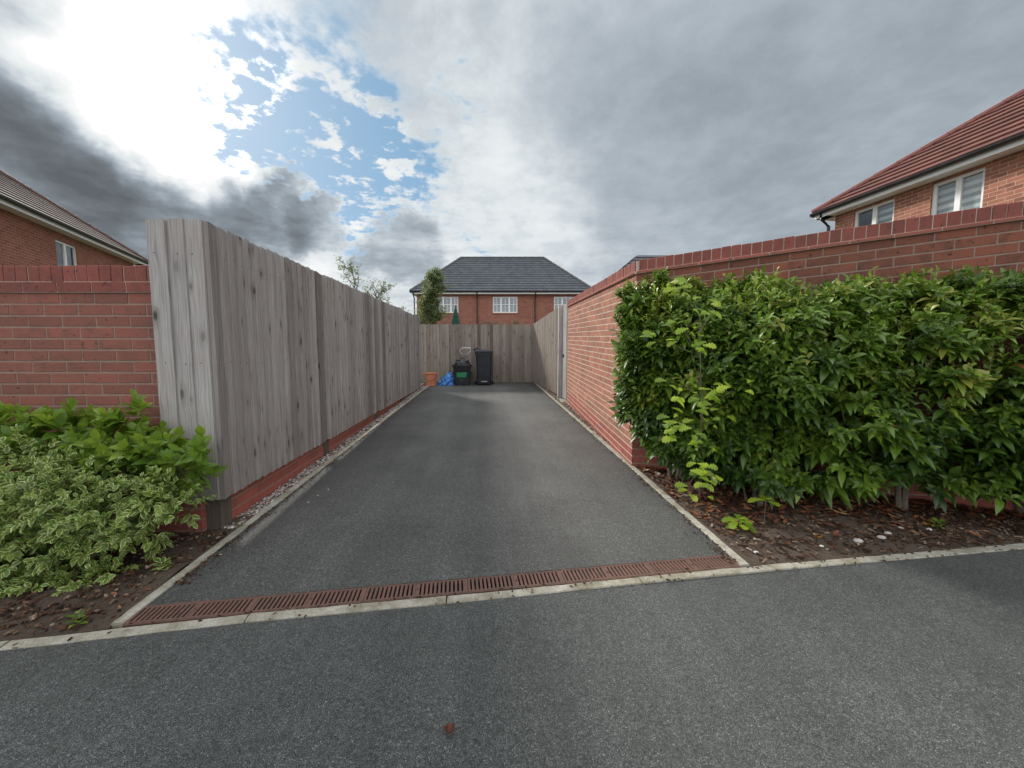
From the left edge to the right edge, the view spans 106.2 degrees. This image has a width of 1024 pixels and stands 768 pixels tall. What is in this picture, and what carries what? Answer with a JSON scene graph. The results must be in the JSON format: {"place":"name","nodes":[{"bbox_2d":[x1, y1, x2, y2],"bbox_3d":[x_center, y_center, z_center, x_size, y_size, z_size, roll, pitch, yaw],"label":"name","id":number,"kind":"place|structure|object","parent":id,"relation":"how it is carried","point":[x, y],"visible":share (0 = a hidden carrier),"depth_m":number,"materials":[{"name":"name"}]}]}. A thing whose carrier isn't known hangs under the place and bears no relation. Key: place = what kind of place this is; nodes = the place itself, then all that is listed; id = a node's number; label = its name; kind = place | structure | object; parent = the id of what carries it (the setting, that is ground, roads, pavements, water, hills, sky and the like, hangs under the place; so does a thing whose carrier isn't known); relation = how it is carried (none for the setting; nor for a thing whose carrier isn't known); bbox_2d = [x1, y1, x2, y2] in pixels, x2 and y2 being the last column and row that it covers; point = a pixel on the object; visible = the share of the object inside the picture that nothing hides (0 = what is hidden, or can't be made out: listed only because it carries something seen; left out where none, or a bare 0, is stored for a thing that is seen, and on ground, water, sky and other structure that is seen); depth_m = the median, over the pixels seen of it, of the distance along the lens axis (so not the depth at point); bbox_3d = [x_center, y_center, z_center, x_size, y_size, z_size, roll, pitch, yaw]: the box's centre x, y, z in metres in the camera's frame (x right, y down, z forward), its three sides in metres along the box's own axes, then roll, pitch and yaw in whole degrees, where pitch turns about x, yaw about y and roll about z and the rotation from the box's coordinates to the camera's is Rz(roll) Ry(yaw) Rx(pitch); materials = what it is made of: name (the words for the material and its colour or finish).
{"place":"outdoors","nodes":[
{"label":"outdoors","id":0,"kind":"place"},
{"bbox_2d":[66,503,681,634],"bbox_3d":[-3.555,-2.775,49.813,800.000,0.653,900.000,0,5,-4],"label":"ground","id":1,"kind":"structure","parent":0,"point":[166,581],"depth_m":2.14,"materials":[{"name":"brown soil"}]},
{"bbox_2d":[0,640,9,647],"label":"kerb stone","id":2,"kind":"object","parent":1,"relation":"on","point":[2,643],"visible":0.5,"depth_m":1.59,"materials":[{"name":"concrete"}]},
{"bbox_2d":[0,170,148,265],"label":"brick house","id":3,"kind":"structure","parent":1,"relation":"on","point":[37,229],"depth_m":11.10,"materials":[{"name":"red brick"}]},
{"bbox_2d":[55,239,76,265],"bbox_3d":[-13.819,-3.714,11.580,0.552,1.210,1.100,-2,5,-23],"label":"window","id":4,"kind":"structure","parent":3,"relation":"in","point":[66,254],"depth_m":11.98,"materials":[{"name":"white plastic"}]},
{"bbox_2d":[0,265,206,533],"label":"brick wall","id":5,"kind":"structure","parent":1,"relation":"on","point":[83,335],"depth_m":2.54,"materials":[{"name":"red brick"}]},
{"bbox_2d":[0,614,248,650],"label":"kerb stone","id":6,"kind":"object","parent":1,"relation":"on","point":[122,632],"visible":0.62,"depth_m":1.65,"materials":[{"name":"concrete"}]},
{"bbox_2d":[0,515,253,641],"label":"planting bed","id":7,"kind":"object","parent":1,"relation":"on","point":[107,620],"visible":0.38,"depth_m":1.87,"materials":[{"name":"soil"}]},
{"bbox_2d":[66,609,87,627],"bbox_3d":[-1.919,1.038,1.694,0.065,0.071,0.072,-5,7,-44],"label":"weed","id":8,"kind":"object","parent":7,"relation":"on","point":[78,616],"visible":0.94,"depth_m":1.70,"materials":[{"name":"green plant"}]},
{"bbox_2d":[0,424,215,597],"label":"variegated shrub","id":9,"kind":"object","parent":7,"relation":"on","point":[60,525],"visible":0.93,"depth_m":1.98,"materials":[{"name":"green plant"}]},
{"bbox_2d":[1,532,225,628],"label":"leaf litter","id":10,"kind":"object","parent":7,"relation":"on","point":[111,592],"visible":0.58,"depth_m":1.89,"materials":[{"name":"brown plant"}]},
{"bbox_2d":[0,388,228,573],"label":"green shrub","id":11,"kind":"object","parent":7,"relation":"on","point":[132,443],"visible":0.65,"depth_m":2.21,"materials":[{"name":"green plant"}]},
{"bbox_2d":[151,557,170,573],"bbox_3d":[-1.892,0.987,2.076,0.105,0.088,0.090,3,6,35],"label":"weed","id":12,"kind":"object","parent":7,"relation":"on","point":[161,560],"visible":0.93,"depth_m":2.08,"materials":[{"name":"green plant"}]},
{"bbox_2d":[111,525,247,628],"bbox_3d":[-1.780,1.052,2.153,0.056,0.115,0.909,0,5,-4],"label":"edging stone","id":13,"kind":"object","parent":1,"relation":"on","point":[121,620],"visible":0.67,"depth_m":1.98,"materials":[{"name":"concrete"}]},
{"bbox_2d":[241,478,309,525],"bbox_3d":[-1.843,0.951,3.061,0.055,0.114,0.909,0,5,-4],"label":"edging stone","id":14,"kind":"object","parent":1,"relation":"on","point":[274,503],"visible":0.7,"depth_m":2.97,"materials":[{"name":"concrete"}]},
{"bbox_2d":[145,218,420,529],"bbox_3d":[-2.329,-0.394,6.341,0.374,2.229,7.902,0,5,-4],"label":"timber fence","id":15,"kind":"object","parent":1,"relation":"on","point":[268,361],"visible":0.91,"depth_m":2.89,"materials":[{"name":"grey wood"}]},
{"bbox_2d":[224,384,425,528],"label":"gravel","id":16,"kind":"structure","parent":1,"relation":"on","point":[279,492],"depth_m":3.71,"materials":[{"name":"grey gravel"}]},
{"bbox_2d":[305,450,345,477],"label":"edging stone","id":17,"kind":"object","parent":1,"relation":"on","point":[320,468],"visible":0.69,"depth_m":3.88,"materials":[{"name":"concrete"}]},
{"bbox_2d":[231,383,425,518],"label":"brick plinth","id":18,"kind":"structure","parent":1,"relation":"on","point":[247,497],"depth_m":3.37,"materials":[{"name":"red brick"}]},
{"bbox_2d":[245,596,445,622],"bbox_3d":[-0.761,1.096,1.811,0.886,0.093,0.055,-1,5,-8],"label":"kerb stone","id":19,"kind":"object","parent":1,"relation":"on","point":[342,609],"visible":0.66,"depth_m":1.79,"materials":[{"name":"concrete"}]},
{"bbox_2d":[334,254,376,291],"bbox_3d":[-5.380,-2.275,13.083,1.254,4.300,1.409,4,6,42],"label":"thin tree","id":20,"kind":"object","parent":1,"relation":"on","point":[351,270],"visible":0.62,"depth_m":12.79,"materials":[{"name":"green plant"}]},
{"bbox_2d":[342,432,368,449],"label":"edging stone","id":21,"kind":"object","parent":1,"relation":"on","point":[355,441],"visible":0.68,"depth_m":4.79,"materials":[{"name":"concrete"}]},
{"bbox_2d":[366,419,385,431],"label":"edging stone","id":22,"kind":"object","parent":1,"relation":"on","point":[376,425],"visible":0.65,"depth_m":5.71,"materials":[{"name":"concrete"}]},
{"bbox_2d":[365,278,408,310],"bbox_3d":[-4.207,-1.850,12.920,1.445,3.480,1.231,0,5,-4],"label":"thin tree","id":23,"kind":"object","parent":1,"relation":"on","point":[382,288],"visible":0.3,"depth_m":12.86,"materials":[{"name":"green plant"}]},
{"bbox_2d":[384,409,398,418],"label":"edging stone","id":24,"kind":"object","parent":1,"relation":"on","point":[390,414],"visible":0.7,"depth_m":6.64,"materials":[{"name":"concrete"}]},
{"bbox_2d":[122,554,740,627],"bbox_3d":[-0.228,1.078,1.987,3.037,0.093,0.128,-1,5,-9],"label":"drain channel","id":25,"kind":"object","parent":1,"relation":"on","point":[182,620],"visible":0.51,"depth_m":1.95,"materials":[{"name":"metal"}]},
{"bbox_2d":[124,597,259,623],"bbox_3d":[-1.480,1.064,1.797,0.504,0.025,0.112,-1,6,-9],"label":"drain grate","id":26,"kind":"object","parent":25,"relation":"on","point":[190,610],"visible":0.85,"depth_m":1.80,"materials":[{"name":"metal"}]},
{"bbox_2d":[249,587,367,612],"bbox_3d":[-0.979,1.057,1.872,0.504,0.025,0.112,-1,6,-9],"label":"drain grate","id":27,"kind":"object","parent":25,"relation":"on","point":[297,600],"visible":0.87,"depth_m":1.87,"materials":[{"name":"metal"}]},
{"bbox_2d":[363,578,467,601],"bbox_3d":[-0.478,1.050,1.947,0.504,0.025,0.112,-1,6,-9],"label":"drain grate","id":28,"kind":"object","parent":25,"relation":"on","point":[374,590],"visible":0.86,"depth_m":1.95,"materials":[{"name":"metal"}]},
{"bbox_2d":[468,570,565,591],"bbox_3d":[0.022,1.043,2.023,0.504,0.025,0.112,-1,6,-9],"label":"drain grate","id":29,"kind":"object","parent":25,"relation":"on","point":[555,576],"visible":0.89,"depth_m":2.03,"materials":[{"name":"metal"}]},
{"bbox_2d":[560,562,655,582],"bbox_3d":[0.523,1.035,2.098,0.504,0.025,0.112,-1,6,-9],"label":"drain grate","id":30,"kind":"object","parent":25,"relation":"on","point":[603,572],"visible":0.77,"depth_m":2.10,"materials":[{"name":"metal"}]},
{"bbox_2d":[646,555,739,573],"bbox_3d":[1.023,1.028,2.173,0.504,0.025,0.112,-1,6,-9],"label":"drain grate","id":31,"kind":"object","parent":25,"relation":"on","point":[681,565],"visible":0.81,"depth_m":2.17,"materials":[{"name":"metal"}]},
{"bbox_2d":[414,267,452,324],"bbox_3d":[-2.933,-2.293,14.203,1.535,4.149,1.505,-2,5,-18],"label":"upright tree","id":32,"kind":"object","parent":1,"relation":"on","point":[429,306],"visible":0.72,"depth_m":14.01,"materials":[{"name":"green plant"}]},
{"bbox_2d":[451,305,459,323],"bbox_3d":[-2.363,-1.853,16.176,0.547,2.891,0.547,2,5,18],"label":"garden parasol","id":33,"kind":"object","parent":1,"relation":"on","point":[455,318],"visible":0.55,"depth_m":16.01,"materials":[{"name":"green fabric"}]},
{"bbox_2d":[420,324,533,382],"bbox_3d":[-1.857,-0.913,11.702,5.167,1.806,0.174,0,5,-2],"label":"timber fence","id":34,"kind":"object","parent":1,"relation":"on","point":[509,345],"visible":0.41,"depth_m":11.67,"materials":[{"name":"wood"}]},
{"bbox_2d":[480,319,521,324],"bbox_3d":[-0.349,-1.085,12.279,1.366,2.008,0.306,-1,5,-9],"label":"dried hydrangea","id":35,"kind":"object","parent":1,"relation":"on","point":[513,321],"visible":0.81,"depth_m":12.18,"materials":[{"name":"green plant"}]},
{"bbox_2d":[447,577,641,603],"bbox_3d":[0.179,1.085,1.952,1.003,0.094,0.056,-1,5,-9],"label":"kerb stone","id":36,"kind":"object","parent":1,"relation":"on","point":[462,598],"visible":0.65,"depth_m":1.94,"materials":[{"name":"concrete"}]},
{"bbox_2d":[539,385,608,444],"bbox_3d":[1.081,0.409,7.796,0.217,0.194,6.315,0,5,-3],"label":"gravel","id":37,"kind":"structure","parent":1,"relation":"on","point":[568,408],"depth_m":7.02,"materials":[{"name":"grey gravel"}]},
{"bbox_2d":[533,305,562,397],"bbox_3d":[0.896,-0.841,10.132,0.109,2.080,3.212,-1,5,-7],"label":"timber fence","id":38,"kind":"object","parent":37,"relation":"on","point":[547,351],"visible":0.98,"depth_m":9.60,"materials":[{"name":"beige wood"}]},
{"bbox_2d":[562,304,567,399],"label":"side gate","id":39,"kind":"structure","parent":38,"relation":"attached to","point":[564,346],"depth_m":8.31,"materials":[{"name":"grey wood"}]},
{"bbox_2d":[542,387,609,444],"bbox_3d":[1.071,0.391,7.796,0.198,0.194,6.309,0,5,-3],"label":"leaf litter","id":40,"kind":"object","parent":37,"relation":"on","point":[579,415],"visible":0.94,"depth_m":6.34,"materials":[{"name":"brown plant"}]},
{"bbox_2d":[570,414,584,424],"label":"edging stone","id":41,"kind":"object","parent":1,"relation":"on","point":[578,420],"visible":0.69,"depth_m":6.18,"materials":[{"name":"concrete"}]},
{"bbox_2d":[582,425,602,440],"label":"edging stone","id":42,"kind":"object","parent":1,"relation":"on","point":[592,432],"visible":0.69,"depth_m":5.29,"materials":[{"name":"concrete"}]},
{"bbox_2d":[600,440,627,463],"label":"edging stone","id":43,"kind":"object","parent":1,"relation":"on","point":[609,447],"visible":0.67,"depth_m":4.38,"materials":[{"name":"concrete"}]},
{"bbox_2d":[618,255,667,270],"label":"garage","id":44,"kind":"structure","parent":1,"relation":"on","point":[638,258],"depth_m":15.50,"materials":[{"name":"brick"}]},
{"bbox_2d":[626,463,671,498],"bbox_3d":[1.225,0.906,3.519,0.052,0.115,0.909,0,5,-4],"label":"edging stone","id":45,"kind":"object","parent":1,"relation":"on","point":[653,485],"visible":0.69,"depth_m":3.40,"materials":[{"name":"concrete"}]},
{"bbox_2d":[666,499,749,567],"bbox_3d":[1.282,1.008,2.611,0.054,0.115,0.909,0,5,-4],"label":"edging stone","id":46,"kind":"object","parent":1,"relation":"on","point":[732,554],"visible":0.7,"depth_m":2.46,"materials":[{"name":"concrete"}]},
{"bbox_2d":[639,563,796,583],"bbox_3d":[1.131,1.069,2.098,0.912,0.093,0.056,-1,5,-8],"label":"kerb stone","id":47,"kind":"object","parent":1,"relation":"on","point":[718,573],"visible":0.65,"depth_m":2.08,"materials":[{"name":"concrete"}]},
{"bbox_2d":[567,201,1023,511],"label":"brick wall","id":48,"kind":"structure","parent":1,"relation":"on","point":[991,238],"depth_m":3.16,"materials":[{"name":"red brick"}]},
{"bbox_2d":[636,467,1023,566],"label":"planting bed","id":49,"kind":"object","parent":1,"relation":"on","point":[752,559],"visible":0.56,"depth_m":2.52,"materials":[{"name":"soil"}]},
{"bbox_2d":[640,276,753,501],"bbox_3d":[1.296,0.063,2.788,0.582,1.781,0.671,-2,5,-20],"label":"shrub","id":50,"kind":"object","parent":49,"relation":"on","point":[699,484],"visible":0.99,"depth_m":2.76,"materials":[{"name":"green plant"}]},
{"bbox_2d":[721,514,756,533],"bbox_3d":[1.523,0.944,2.587,0.201,0.087,0.209,0,5,-4],"label":"oak seedling","id":51,"kind":"object","parent":49,"relation":"on","point":[733,524],"visible":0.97,"depth_m":2.57,"materials":[{"name":"green plant"}]},
{"bbox_2d":[748,494,779,521],"bbox_3d":[1.757,0.884,2.686,0.187,0.187,0.168,3,6,34],"label":"oak seedling","id":52,"kind":"object","parent":49,"relation":"on","point":[751,499],"visible":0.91,"depth_m":2.67,"materials":[{"name":"green plant"}]},
{"bbox_2d":[606,264,1023,514],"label":"laurel hedge","id":53,"kind":"object","parent":49,"relation":"on","point":[857,316],"visible":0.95,"depth_m":2.71,"materials":[{"name":"green plant"}]},
{"bbox_2d":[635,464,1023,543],"bbox_3d":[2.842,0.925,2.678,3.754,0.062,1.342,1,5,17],"label":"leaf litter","id":54,"kind":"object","parent":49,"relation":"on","point":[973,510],"visible":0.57,"depth_m":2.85,"materials":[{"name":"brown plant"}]},
{"bbox_2d":[853,538,863,542],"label":"pebble","id":55,"kind":"object","parent":49,"relation":"on","point":[857,540],"visible":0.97,"depth_m":2.40,"materials":[{"name":"stone"}]},
{"bbox_2d":[876,535,885,538],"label":"pebble","id":56,"kind":"object","parent":49,"relation":"on","point":[881,536],"visible":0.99,"depth_m":2.44,"materials":[{"name":"stone"}]},
{"bbox_2d":[928,517,946,528],"bbox_3d":[2.881,0.949,2.598,0.088,0.069,0.087,4,6,38],"label":"weed","id":57,"kind":"object","parent":49,"relation":"on","point":[936,520],"visible":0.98,"depth_m":2.60,"materials":[{"name":"green plant"}]},
{"bbox_2d":[791,551,934,568],"bbox_3d":[2.037,1.059,2.226,0.906,0.093,0.055,-1,5,-8],"label":"kerb stone","id":58,"kind":"object","parent":1,"relation":"on","point":[857,560],"visible":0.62,"depth_m":2.21,"materials":[{"name":"concrete"}]},
{"bbox_2d":[809,88,1023,230],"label":"brick house","id":59,"kind":"structure","parent":1,"relation":"on","point":[976,161],"depth_m":7.92,"materials":[{"name":"red tile"}]},
{"bbox_2d":[854,198,894,227],"bbox_3d":[8.868,-3.778,9.172,0.552,1.030,1.000,-1,5,-9],"label":"window","id":60,"kind":"structure","parent":59,"relation":"in","point":[883,212],"depth_m":9.09,"materials":[{"name":"white plastic"}]},
{"bbox_2d":[931,167,985,214],"bbox_3d":[8.922,-3.477,7.651,0.173,1.280,0.820,-1,5,-9],"label":"window","id":61,"kind":"structure","parent":59,"relation":"in","point":[965,191],"depth_m":7.60,"materials":[{"name":"white plastic"}]},
{"bbox_2d":[926,543,1023,556],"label":"kerb stone","id":62,"kind":"object","parent":1,"relation":"on","point":[976,550],"visible":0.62,"depth_m":2.32,"materials":[{"name":"concrete"}]},
{"bbox_2d":[147,383,727,605],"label":"driveway","id":63,"kind":"structure","parent":0,"point":[434,483],"depth_m":2.83,"materials":[{"name":"grey asphalt"}]},
{"bbox_2d":[423,372,437,385],"bbox_3d":[-2.313,-0.135,10.956,0.406,0.372,0.399,0,5,-4],"label":"plant pot","id":64,"kind":"object","parent":63,"relation":"on","point":[430,377],"visible":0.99,"depth_m":10.85,"materials":[{"name":"plastic"}]},
{"bbox_2d":[438,372,454,385],"bbox_3d":[-1.905,-0.160,11.118,0.515,0.387,0.322,0,5,-4],"label":"blue bag","id":65,"kind":"object","parent":63,"relation":"on","point":[447,379],"visible":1,"depth_m":11.04,"materials":[{"name":"blue plastic"}]},
{"bbox_2d":[452,371,472,384],"bbox_3d":[-1.443,-0.166,11.190,0.617,0.385,0.424,0,5,-4],"label":"recycling box","id":66,"kind":"object","parent":63,"relation":"on","point":[462,378],"visible":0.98,"depth_m":11.02,"materials":[{"name":"plastic"}]},
{"bbox_2d":[452,365,472,371],"bbox_3d":[-1.448,-0.459,11.175,0.637,0.200,0.414,0,5,-4],"label":"recycling box","id":67,"kind":"object","parent":66,"relation":"on","point":[461,368],"visible":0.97,"depth_m":10.99,"materials":[{"name":"plastic"}]},
{"bbox_2d":[454,358,469,364],"bbox_3d":[-1.440,-0.645,11.166,0.509,0.249,0.364,0,5,-4],"label":"black bag","id":68,"kind":"object","parent":67,"relation":"on","point":[460,361],"visible":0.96,"depth_m":11.04,"materials":[{"name":"black plastic"}]},
{"bbox_2d":[474,350,492,384],"bbox_3d":[-0.823,-0.494,11.258,0.550,1.026,0.669,0,5,-4],"label":"wheelie bin","id":69,"kind":"object","parent":63,"relation":"on","point":[483,362],"visible":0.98,"depth_m":11.00,"materials":[{"name":"plastic"}]},
{"bbox_2d":[12,390,1023,648],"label":"grit","id":70,"kind":"object","parent":63,"relation":"on","point":[182,580],"visible":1,"depth_m":2.22,"materials":[{"name":"grey stone"}]},
{"bbox_2d":[409,256,590,324],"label":"brick house","id":71,"kind":"structure","parent":0,"point":[525,290],"depth_m":23.07,"materials":[{"name":"grey tile"}]},
{"bbox_2d":[437,297,458,313],"bbox_3d":[-3.891,-4.761,23.276,1.480,1.075,0.630,0,5,0],"label":"window","id":72,"kind":"structure","parent":71,"relation":"in","point":[450,302],"depth_m":23.20,"materials":[{"name":"white plastic"}]},
{"bbox_2d":[492,297,517,313],"bbox_3d":[-0.411,-4.761,23.276,1.600,1.075,0.630,0,5,0],"label":"window","id":73,"kind":"structure","parent":71,"relation":"in","point":[501,305],"depth_m":23.17,"materials":[{"name":"white plastic"}]},
{"bbox_2d":[554,297,572,309],"bbox_3d":[3.259,-4.772,23.314,1.600,1.060,0.552,0,5,0],"label":"window","id":74,"kind":"structure","parent":71,"relation":"in","point":[557,300],"depth_m":23.16,"materials":[{"name":"white plastic"}]},
{"bbox_2d":[0,549,1023,767],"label":"road","id":75,"kind":"structure","parent":0,"point":[914,663],"depth_m":1.42,"materials":[{"name":"grey asphalt"}]},
{"bbox_2d":[442,723,454,732],"bbox_3d":[-0.203,1.104,1.235,0.039,0.021,0.035,2,5,24],"label":"fallen leaf","id":76,"kind":"object","parent":75,"relation":"on","point":[449,728],"visible":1,"depth_m":1.24,"materials":[{"name":"brown plant"}]},
{"bbox_2d":[0,0,1023,314],"label":"sky","id":77,"kind":"structure","parent":0,"point":[407,138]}
]}

